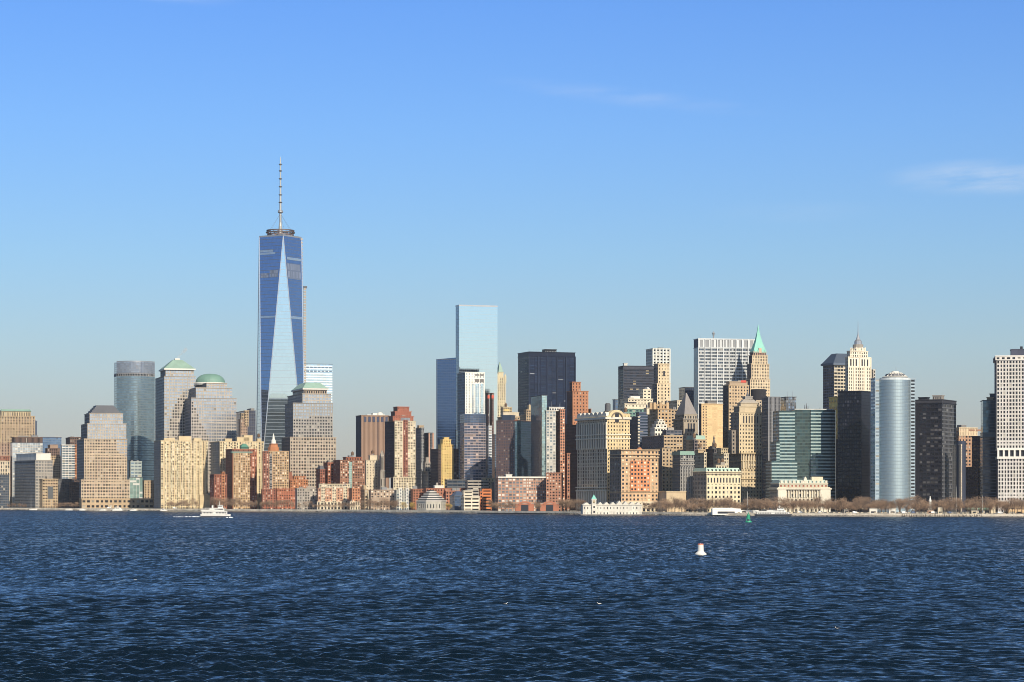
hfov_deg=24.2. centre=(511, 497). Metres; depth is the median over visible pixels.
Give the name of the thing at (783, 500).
bare tree
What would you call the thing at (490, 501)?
bare tree
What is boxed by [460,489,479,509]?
apartment building
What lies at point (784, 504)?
bare tree
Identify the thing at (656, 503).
bare tree
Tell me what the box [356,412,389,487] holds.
office tower
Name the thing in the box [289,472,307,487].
apartment building
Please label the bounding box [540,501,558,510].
pavilion
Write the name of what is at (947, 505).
bare tree
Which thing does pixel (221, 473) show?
windows
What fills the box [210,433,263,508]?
apartment building
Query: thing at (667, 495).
office building
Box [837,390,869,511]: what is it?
office tower
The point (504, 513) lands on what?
quay wall
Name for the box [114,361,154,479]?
office tower
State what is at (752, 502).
bare tree
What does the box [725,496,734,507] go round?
bare tree
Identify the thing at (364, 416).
window
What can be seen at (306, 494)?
apartment building
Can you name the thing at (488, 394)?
windows
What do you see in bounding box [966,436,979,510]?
office building
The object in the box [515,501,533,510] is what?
pavilion
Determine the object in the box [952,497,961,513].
bare tree
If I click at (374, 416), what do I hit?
window
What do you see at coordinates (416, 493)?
apartment building
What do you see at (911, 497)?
bare tree
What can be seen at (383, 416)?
window
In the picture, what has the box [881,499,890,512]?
bare tree
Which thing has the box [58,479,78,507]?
apartment building
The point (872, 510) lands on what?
kiosk
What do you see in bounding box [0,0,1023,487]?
sky
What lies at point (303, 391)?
windows
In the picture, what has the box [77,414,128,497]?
windows
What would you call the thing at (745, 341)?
window
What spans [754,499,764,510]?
bare tree
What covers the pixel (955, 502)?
bare tree
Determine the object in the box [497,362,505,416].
office tower
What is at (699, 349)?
windows
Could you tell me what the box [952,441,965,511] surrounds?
apartment tower
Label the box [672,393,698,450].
office tower
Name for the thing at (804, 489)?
custom house
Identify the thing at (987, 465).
office tower
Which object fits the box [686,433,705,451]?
office building
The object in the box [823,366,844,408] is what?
windows
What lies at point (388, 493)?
apartment building
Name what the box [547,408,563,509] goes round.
windows
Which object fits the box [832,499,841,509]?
bare tree
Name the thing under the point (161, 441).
windows
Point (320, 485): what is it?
windows
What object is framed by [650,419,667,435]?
office building
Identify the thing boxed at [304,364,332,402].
office tower
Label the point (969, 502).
bare tree
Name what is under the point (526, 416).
office building
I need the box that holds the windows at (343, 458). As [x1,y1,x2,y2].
[334,458,363,493]
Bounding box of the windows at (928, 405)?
[920,397,955,511]
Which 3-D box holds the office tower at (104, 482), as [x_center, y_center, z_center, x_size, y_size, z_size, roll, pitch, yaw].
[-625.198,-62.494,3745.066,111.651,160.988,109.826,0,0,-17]
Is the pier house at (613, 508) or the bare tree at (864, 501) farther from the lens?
the pier house at (613, 508)
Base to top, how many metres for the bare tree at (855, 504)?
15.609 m
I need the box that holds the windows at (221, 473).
[210,473,225,508]
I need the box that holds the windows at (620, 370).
[619,370,653,402]
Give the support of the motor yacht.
on the water
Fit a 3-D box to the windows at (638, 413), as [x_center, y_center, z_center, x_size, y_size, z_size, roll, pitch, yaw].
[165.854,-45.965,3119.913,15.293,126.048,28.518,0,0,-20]
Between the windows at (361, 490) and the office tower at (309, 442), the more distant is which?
the office tower at (309, 442)
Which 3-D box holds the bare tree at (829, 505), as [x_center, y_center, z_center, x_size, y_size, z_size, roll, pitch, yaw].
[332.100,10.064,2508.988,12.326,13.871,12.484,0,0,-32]
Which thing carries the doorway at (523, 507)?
in the pavilion at (524, 506)
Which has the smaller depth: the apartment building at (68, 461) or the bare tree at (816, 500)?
the bare tree at (816, 500)
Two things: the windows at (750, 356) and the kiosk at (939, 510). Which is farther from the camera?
the windows at (750, 356)
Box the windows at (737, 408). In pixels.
[730,408,760,510]
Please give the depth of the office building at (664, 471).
2875.22 m
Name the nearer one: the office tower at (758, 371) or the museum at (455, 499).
the museum at (455, 499)
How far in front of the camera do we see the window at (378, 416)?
3569.34 m
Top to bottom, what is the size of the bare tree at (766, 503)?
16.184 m
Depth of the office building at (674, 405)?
3304.34 m
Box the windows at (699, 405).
[699,405,724,447]
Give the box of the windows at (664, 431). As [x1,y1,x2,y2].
[649,431,681,451]
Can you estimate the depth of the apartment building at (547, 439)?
3063.91 m
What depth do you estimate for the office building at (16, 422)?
4161.71 m
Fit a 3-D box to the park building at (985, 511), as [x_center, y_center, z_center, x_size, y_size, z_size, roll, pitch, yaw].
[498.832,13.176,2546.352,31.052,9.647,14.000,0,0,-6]
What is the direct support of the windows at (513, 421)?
in the apartment building at (513, 446)
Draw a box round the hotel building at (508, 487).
[495,474,545,510]
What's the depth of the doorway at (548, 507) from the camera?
2925.32 m
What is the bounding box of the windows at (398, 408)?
[385,408,415,489]
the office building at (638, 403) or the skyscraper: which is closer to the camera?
the office building at (638, 403)
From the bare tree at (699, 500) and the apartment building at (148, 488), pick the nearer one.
the bare tree at (699, 500)
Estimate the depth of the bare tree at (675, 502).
2641.67 m
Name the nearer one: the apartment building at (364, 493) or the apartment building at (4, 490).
the apartment building at (364, 493)
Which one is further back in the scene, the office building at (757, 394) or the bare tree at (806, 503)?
the office building at (757, 394)
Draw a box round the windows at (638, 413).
[630,413,638,447]
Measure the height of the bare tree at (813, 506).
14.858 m
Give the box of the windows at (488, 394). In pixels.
[488,394,492,432]
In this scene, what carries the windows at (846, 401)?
in the office tower at (853, 444)
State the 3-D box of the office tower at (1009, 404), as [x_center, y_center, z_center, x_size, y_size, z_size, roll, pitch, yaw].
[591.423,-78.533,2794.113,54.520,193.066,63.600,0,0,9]
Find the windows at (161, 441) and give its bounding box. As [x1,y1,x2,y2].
[161,441,203,508]
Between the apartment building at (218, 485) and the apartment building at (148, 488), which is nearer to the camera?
the apartment building at (218, 485)
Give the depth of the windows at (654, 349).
3657.55 m
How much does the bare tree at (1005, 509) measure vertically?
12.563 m
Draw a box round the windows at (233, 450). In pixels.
[233,450,255,508]
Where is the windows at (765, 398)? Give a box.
[765,398,765,510]
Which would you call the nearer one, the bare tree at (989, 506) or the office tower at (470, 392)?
the bare tree at (989, 506)
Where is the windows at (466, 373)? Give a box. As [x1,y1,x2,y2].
[459,373,483,478]
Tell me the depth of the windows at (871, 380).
2720.39 m
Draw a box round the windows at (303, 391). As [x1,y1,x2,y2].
[288,391,334,487]
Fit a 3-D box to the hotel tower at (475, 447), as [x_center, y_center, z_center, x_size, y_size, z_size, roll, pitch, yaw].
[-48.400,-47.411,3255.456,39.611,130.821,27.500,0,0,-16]
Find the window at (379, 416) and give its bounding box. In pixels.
[379,416,379,455]
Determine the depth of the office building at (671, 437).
3013.47 m
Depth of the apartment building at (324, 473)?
3341.24 m
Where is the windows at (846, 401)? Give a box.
[838,392,860,511]
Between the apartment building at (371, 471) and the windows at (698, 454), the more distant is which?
the apartment building at (371, 471)
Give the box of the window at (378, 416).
[378,416,378,459]
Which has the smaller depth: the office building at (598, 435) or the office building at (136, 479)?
the office building at (598, 435)
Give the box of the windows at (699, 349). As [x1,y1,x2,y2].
[699,349,750,403]
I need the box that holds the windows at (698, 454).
[694,454,703,468]
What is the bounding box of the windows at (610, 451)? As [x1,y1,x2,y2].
[610,451,656,503]
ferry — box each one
[200,501,230,516]
[755,506,792,515]
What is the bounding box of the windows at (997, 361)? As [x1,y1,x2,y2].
[997,361,1023,511]
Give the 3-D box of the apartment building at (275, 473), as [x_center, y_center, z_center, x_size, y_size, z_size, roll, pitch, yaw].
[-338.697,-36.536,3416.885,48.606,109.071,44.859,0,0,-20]
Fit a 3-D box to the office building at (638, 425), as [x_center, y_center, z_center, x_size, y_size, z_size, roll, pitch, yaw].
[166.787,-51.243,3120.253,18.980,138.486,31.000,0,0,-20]
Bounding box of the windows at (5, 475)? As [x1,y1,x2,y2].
[5,475,8,507]
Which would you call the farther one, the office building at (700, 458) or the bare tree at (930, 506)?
the office building at (700, 458)
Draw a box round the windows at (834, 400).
[829,400,837,437]
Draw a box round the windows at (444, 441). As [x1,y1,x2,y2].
[442,441,457,484]
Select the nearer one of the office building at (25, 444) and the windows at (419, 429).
the windows at (419, 429)
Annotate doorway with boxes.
[521,505,527,510]
[546,505,552,510]
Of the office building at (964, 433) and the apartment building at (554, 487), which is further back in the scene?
the office building at (964, 433)
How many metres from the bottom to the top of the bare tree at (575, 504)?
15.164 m
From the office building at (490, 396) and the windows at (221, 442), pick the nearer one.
the office building at (490, 396)
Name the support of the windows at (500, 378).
in the office tower at (501, 390)
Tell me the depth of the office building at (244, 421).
3541.32 m
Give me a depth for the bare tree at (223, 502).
3402.72 m
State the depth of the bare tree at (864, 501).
2491.56 m
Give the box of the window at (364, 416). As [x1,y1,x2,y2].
[364,416,364,459]
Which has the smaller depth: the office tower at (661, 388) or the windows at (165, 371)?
the office tower at (661, 388)
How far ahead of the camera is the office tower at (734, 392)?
3205.74 m
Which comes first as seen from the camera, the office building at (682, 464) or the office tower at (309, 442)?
the office building at (682, 464)
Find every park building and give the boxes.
[966,507,995,512]
[1005,507,1023,512]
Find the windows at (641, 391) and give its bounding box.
[621,391,651,413]
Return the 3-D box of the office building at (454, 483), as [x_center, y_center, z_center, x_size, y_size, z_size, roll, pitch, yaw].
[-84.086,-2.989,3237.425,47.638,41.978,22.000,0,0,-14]
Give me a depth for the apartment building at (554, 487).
2958.61 m
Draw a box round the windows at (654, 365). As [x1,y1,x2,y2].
[654,365,668,402]
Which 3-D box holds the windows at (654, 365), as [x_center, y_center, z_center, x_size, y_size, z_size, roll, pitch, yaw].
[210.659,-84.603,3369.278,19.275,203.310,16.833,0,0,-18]
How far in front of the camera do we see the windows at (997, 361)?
2766.26 m
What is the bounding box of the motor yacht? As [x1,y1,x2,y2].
[112,506,122,510]
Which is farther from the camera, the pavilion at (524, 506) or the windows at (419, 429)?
the windows at (419, 429)
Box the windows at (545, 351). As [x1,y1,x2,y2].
[518,351,574,414]
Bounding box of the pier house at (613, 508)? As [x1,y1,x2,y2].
[578,495,644,514]
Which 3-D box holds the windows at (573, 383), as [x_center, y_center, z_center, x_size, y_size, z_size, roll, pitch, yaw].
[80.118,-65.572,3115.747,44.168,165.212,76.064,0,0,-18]
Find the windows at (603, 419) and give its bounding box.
[578,419,628,503]
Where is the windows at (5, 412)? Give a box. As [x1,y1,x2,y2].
[2,412,33,453]
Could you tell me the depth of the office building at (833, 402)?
2958.69 m
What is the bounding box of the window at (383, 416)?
[383,416,383,452]
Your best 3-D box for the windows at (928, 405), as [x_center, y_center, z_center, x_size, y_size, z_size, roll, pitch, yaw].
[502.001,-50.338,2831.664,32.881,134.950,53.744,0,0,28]
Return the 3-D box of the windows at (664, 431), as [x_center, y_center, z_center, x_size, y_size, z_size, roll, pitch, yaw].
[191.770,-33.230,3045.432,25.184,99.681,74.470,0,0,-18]
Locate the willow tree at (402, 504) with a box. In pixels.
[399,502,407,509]
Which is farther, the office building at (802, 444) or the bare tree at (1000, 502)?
the office building at (802, 444)
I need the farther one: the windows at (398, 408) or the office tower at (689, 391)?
the office tower at (689, 391)
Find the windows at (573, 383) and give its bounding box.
[573,383,586,413]
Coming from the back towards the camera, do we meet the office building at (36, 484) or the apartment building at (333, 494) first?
the office building at (36, 484)
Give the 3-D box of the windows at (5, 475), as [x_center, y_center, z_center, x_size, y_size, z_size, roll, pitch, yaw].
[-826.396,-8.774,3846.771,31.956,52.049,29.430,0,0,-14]
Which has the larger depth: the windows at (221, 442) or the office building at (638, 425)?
the windows at (221, 442)
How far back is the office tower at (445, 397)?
3604.18 m
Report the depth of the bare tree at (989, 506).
2417.09 m
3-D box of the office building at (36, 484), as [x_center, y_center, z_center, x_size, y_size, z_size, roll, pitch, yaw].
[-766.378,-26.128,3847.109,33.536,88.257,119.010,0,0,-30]
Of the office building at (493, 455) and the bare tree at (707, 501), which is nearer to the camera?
the bare tree at (707, 501)
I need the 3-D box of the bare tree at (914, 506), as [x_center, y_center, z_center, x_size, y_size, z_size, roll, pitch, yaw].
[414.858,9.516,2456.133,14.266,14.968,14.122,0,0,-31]
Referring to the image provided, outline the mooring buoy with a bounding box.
[695,543,705,554]
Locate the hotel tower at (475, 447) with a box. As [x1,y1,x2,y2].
[460,414,491,479]
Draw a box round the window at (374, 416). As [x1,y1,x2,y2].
[374,416,374,454]
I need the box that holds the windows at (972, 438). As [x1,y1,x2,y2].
[969,438,979,500]
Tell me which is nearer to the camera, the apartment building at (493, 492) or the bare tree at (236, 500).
the apartment building at (493, 492)
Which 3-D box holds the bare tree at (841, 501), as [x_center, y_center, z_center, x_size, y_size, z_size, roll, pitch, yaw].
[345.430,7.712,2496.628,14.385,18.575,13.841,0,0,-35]
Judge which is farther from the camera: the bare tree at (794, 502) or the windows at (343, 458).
the windows at (343, 458)
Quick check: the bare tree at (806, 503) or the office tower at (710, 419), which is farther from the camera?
the office tower at (710, 419)
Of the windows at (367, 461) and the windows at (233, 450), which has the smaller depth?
the windows at (367, 461)
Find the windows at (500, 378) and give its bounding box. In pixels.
[498,378,504,415]
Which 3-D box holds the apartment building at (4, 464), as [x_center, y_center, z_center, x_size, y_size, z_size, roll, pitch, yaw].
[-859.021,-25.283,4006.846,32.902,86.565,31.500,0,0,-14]
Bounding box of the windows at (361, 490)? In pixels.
[361,490,363,509]
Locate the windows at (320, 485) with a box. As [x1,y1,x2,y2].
[319,485,348,501]
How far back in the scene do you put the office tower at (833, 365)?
3407.52 m
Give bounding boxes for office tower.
[76,405,153,507]
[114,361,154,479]
[155,358,195,440]
[185,374,236,494]
[282,383,336,487]
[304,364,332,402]
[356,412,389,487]
[436,358,456,448]
[455,305,497,433]
[457,372,484,478]
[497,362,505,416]
[518,349,575,423]
[565,382,590,509]
[618,363,653,403]
[652,363,670,403]
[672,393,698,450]
[679,387,693,406]
[693,331,754,434]
[699,400,724,448]
[723,380,748,447]
[727,391,761,510]
[745,325,770,399]
[762,391,795,510]
[821,353,846,408]
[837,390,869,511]
[845,333,875,390]
[870,371,915,511]
[915,395,956,511]
[980,393,995,505]
[993,346,1023,511]
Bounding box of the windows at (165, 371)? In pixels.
[155,371,194,439]
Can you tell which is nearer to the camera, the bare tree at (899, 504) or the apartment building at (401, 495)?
the bare tree at (899, 504)
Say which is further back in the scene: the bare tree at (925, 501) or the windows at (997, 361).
the windows at (997, 361)
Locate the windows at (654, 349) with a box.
[654,349,668,363]
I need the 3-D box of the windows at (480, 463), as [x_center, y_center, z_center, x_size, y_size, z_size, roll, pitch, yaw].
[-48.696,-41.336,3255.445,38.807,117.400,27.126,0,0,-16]
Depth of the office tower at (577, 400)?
3110.24 m
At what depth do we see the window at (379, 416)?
3569.34 m
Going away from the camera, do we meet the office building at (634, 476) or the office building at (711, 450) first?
the office building at (634, 476)
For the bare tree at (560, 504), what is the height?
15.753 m
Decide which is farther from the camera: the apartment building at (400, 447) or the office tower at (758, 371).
the office tower at (758, 371)
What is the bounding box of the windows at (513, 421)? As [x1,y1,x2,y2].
[497,421,516,476]
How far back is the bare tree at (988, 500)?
2424.05 m
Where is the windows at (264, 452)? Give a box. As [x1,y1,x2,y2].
[263,452,291,508]
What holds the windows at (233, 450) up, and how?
in the apartment building at (241, 467)
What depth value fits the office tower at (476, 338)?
3730.78 m
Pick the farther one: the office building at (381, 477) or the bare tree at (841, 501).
the office building at (381, 477)
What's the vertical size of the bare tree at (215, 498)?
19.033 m
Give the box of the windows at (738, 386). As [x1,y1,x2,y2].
[729,386,747,403]
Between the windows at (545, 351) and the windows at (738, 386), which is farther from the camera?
the windows at (545, 351)
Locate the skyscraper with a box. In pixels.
[256,157,306,450]
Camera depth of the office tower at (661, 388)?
3362.53 m
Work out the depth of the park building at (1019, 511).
2521.25 m
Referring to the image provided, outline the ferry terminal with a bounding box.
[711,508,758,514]
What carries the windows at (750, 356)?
in the office tower at (758, 371)
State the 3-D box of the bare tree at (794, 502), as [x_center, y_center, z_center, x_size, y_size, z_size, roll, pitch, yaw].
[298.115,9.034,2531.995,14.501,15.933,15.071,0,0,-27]
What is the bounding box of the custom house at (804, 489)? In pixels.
[767,477,831,511]
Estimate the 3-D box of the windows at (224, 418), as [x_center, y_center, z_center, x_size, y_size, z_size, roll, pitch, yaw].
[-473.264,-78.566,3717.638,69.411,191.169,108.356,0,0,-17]
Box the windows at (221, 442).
[221,442,262,508]
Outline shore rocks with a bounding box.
[0,509,1022,516]
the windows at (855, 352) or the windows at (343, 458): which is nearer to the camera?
the windows at (855, 352)
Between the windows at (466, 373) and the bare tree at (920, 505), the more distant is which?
the windows at (466, 373)
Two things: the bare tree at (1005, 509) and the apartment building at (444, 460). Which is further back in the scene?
the apartment building at (444, 460)
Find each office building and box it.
[0,408,34,455]
[10,435,42,506]
[15,453,57,507]
[43,437,61,455]
[129,460,142,497]
[236,408,255,440]
[238,410,248,436]
[378,451,385,489]
[416,425,433,488]
[421,457,430,488]
[433,479,467,487]
[465,475,494,495]
[479,488,491,509]
[486,393,493,433]
[492,434,495,477]
[519,404,530,420]
[575,407,630,510]
[604,399,617,411]
[608,447,659,511]
[618,387,652,416]
[630,405,648,448]
[641,427,682,451]
[648,400,671,435]
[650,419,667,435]
[655,447,672,490]
[658,491,686,511]
[669,400,681,427]
[671,451,694,511]
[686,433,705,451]
[691,468,741,511]
[694,443,706,468]
[706,436,716,467]
[713,448,728,467]
[751,389,765,411]
[766,404,835,510]
[828,397,837,510]
[956,425,980,466]
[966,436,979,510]
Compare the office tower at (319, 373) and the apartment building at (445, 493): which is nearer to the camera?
the apartment building at (445, 493)
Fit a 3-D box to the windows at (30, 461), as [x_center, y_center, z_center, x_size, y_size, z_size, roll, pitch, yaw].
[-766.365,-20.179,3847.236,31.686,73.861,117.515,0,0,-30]
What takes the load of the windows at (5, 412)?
in the office building at (16, 422)
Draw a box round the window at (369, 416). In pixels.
[369,416,369,454]
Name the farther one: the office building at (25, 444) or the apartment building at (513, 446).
the office building at (25, 444)
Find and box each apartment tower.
[646,348,670,400]
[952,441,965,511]
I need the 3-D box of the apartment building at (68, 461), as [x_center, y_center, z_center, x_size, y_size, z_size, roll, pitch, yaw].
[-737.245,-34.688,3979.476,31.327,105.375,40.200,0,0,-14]
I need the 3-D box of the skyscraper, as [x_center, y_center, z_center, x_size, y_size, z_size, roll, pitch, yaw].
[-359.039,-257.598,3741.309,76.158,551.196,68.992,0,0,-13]
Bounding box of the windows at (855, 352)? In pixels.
[847,352,874,390]
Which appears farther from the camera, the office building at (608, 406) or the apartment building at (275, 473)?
the apartment building at (275, 473)
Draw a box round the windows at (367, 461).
[367,461,376,489]
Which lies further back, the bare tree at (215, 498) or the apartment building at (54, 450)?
the apartment building at (54, 450)
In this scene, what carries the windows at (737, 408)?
in the office tower at (745, 443)
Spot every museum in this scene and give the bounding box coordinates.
[416,490,446,509]
[450,491,461,509]
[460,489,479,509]
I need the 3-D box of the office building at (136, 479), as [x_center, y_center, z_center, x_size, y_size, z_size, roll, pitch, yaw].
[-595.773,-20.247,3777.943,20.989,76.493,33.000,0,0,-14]
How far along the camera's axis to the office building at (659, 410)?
3168.77 m
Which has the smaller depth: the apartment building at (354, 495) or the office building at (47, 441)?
the apartment building at (354, 495)
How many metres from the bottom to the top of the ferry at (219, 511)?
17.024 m
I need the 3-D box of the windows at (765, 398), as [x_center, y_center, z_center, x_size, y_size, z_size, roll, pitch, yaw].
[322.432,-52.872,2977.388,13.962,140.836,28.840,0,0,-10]
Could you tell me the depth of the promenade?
2877.23 m
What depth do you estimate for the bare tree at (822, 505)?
2523.62 m
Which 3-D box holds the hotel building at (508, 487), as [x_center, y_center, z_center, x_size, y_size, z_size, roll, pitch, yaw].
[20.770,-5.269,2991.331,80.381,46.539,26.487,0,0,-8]
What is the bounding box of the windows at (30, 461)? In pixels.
[15,461,51,507]
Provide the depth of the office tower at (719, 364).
3486.89 m
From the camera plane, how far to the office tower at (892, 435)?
2707.38 m
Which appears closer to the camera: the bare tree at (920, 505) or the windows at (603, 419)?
the bare tree at (920, 505)
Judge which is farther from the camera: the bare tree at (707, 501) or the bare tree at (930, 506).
the bare tree at (707, 501)
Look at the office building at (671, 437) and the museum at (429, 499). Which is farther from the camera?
the museum at (429, 499)
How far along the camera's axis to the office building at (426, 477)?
3335.40 m
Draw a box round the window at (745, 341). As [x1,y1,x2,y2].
[744,340,747,347]
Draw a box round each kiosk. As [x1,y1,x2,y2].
[869,508,876,512]
[888,508,895,513]
[937,507,942,513]
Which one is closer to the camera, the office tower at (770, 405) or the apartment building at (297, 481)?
the office tower at (770, 405)
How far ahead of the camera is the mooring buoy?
828.63 m
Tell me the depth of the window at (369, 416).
3564.98 m
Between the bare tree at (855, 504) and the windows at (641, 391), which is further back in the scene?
the windows at (641, 391)
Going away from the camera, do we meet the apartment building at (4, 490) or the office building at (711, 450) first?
the office building at (711, 450)
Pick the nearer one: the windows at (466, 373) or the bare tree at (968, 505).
the bare tree at (968, 505)
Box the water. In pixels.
[0,510,1023,681]
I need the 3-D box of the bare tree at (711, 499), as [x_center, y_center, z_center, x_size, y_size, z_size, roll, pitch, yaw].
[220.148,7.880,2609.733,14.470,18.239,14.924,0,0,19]
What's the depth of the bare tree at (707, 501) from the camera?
2610.28 m
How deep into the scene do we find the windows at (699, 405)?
3150.70 m
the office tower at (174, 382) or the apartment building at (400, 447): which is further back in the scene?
the office tower at (174, 382)
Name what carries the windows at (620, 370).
in the office tower at (632, 380)
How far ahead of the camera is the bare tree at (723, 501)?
2594.21 m
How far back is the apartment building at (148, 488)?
3762.32 m
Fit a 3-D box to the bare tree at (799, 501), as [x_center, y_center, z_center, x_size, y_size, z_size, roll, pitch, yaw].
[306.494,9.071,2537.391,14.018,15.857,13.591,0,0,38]
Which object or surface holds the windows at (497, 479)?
in the hotel building at (508, 487)
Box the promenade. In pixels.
[0,508,1023,515]
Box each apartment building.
[0,456,9,506]
[0,474,9,507]
[45,445,60,478]
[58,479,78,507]
[60,445,76,481]
[66,436,80,444]
[143,480,153,497]
[154,436,209,508]
[209,471,226,508]
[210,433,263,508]
[225,444,256,508]
[261,433,294,508]
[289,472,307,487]
[295,487,316,508]
[316,460,332,487]
[316,484,349,508]
[333,451,364,508]
[349,488,360,509]
[360,485,367,509]
[365,450,378,508]
[369,487,393,509]
[384,406,416,489]
[394,487,410,509]
[410,486,422,509]
[423,488,464,509]
[430,437,458,487]
[491,482,494,509]
[496,415,530,477]
[497,403,519,419]
[530,395,564,509]
[546,473,562,510]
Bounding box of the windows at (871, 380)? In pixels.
[871,380,874,504]
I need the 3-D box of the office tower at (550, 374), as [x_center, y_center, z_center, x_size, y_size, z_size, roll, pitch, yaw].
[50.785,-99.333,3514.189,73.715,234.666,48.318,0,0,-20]
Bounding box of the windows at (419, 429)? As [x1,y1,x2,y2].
[419,429,430,488]
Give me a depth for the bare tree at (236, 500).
3384.03 m
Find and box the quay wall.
[2,509,1023,516]
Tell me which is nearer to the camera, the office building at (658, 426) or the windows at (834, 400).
the windows at (834, 400)
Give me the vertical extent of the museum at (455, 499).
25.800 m
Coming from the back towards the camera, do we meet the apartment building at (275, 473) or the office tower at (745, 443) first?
the apartment building at (275, 473)
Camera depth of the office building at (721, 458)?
2876.00 m
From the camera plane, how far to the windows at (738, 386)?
3204.22 m
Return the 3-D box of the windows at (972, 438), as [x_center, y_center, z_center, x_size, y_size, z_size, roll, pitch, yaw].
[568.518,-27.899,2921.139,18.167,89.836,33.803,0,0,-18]
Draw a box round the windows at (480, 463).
[460,423,491,479]
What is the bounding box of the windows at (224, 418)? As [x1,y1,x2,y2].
[185,384,235,494]
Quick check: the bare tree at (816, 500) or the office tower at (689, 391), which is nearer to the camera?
the bare tree at (816, 500)
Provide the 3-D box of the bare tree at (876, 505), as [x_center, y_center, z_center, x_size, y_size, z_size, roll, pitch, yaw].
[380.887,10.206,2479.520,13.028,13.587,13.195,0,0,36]
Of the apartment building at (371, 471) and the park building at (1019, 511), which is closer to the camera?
the park building at (1019, 511)
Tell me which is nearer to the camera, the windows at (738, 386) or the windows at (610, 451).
the windows at (610, 451)
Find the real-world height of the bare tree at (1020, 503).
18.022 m
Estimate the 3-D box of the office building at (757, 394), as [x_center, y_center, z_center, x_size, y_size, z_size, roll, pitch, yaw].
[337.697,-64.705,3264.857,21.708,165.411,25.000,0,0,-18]
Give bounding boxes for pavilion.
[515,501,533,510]
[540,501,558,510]
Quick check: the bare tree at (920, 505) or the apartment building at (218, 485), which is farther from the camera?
the apartment building at (218, 485)
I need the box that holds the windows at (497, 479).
[497,479,545,510]
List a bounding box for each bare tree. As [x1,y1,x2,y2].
[210,497,218,507]
[218,499,226,505]
[230,497,240,504]
[487,498,494,507]
[556,499,564,510]
[571,499,580,511]
[654,501,661,511]
[671,496,680,507]
[696,497,705,507]
[701,497,712,508]
[709,496,718,507]
[719,498,726,507]
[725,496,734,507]
[747,497,756,509]
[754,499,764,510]
[761,499,771,508]
[778,496,789,507]
[780,501,788,509]
[787,500,799,512]
[796,499,805,510]
[803,499,811,511]
[811,500,817,510]
[812,495,822,511]
[819,500,826,511]
[824,501,833,511]
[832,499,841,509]
[838,498,848,512]
[852,500,860,508]
[858,497,869,509]
[873,502,884,512]
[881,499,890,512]
[893,499,905,513]
[909,496,920,505]
[910,499,919,513]
[916,499,924,513]
[918,498,927,512]
[926,503,933,509]
[942,501,951,510]
[950,499,962,513]
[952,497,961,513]
[965,498,973,513]
[966,501,974,513]
[971,501,981,509]
[978,496,992,508]
[986,501,994,510]
[992,500,1002,513]
[1001,503,1009,513]
[1005,497,1018,513]
[1015,499,1023,513]
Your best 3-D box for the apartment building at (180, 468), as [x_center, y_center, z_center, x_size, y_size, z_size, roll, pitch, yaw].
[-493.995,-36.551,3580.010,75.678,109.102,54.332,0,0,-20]
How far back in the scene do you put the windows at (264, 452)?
3399.24 m
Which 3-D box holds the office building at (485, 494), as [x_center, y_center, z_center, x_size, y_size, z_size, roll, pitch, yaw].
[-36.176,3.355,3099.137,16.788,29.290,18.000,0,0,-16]
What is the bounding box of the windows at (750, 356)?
[746,356,768,396]
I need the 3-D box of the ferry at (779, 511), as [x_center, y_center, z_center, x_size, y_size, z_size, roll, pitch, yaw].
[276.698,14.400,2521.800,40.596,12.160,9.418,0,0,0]
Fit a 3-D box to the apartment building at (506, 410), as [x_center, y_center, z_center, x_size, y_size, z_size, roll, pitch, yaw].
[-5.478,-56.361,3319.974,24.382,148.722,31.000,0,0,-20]
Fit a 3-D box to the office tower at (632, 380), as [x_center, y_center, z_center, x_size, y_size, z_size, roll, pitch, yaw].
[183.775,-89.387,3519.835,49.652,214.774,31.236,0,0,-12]
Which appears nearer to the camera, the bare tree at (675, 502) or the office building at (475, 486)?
the bare tree at (675, 502)
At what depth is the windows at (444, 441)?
3273.81 m
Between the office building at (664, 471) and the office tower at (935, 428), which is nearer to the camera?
the office tower at (935, 428)
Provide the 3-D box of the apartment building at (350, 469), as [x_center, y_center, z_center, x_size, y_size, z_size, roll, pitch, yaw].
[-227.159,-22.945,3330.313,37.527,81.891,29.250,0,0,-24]
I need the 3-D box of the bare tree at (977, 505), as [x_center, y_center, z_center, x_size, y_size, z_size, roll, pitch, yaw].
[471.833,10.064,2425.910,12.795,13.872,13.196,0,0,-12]

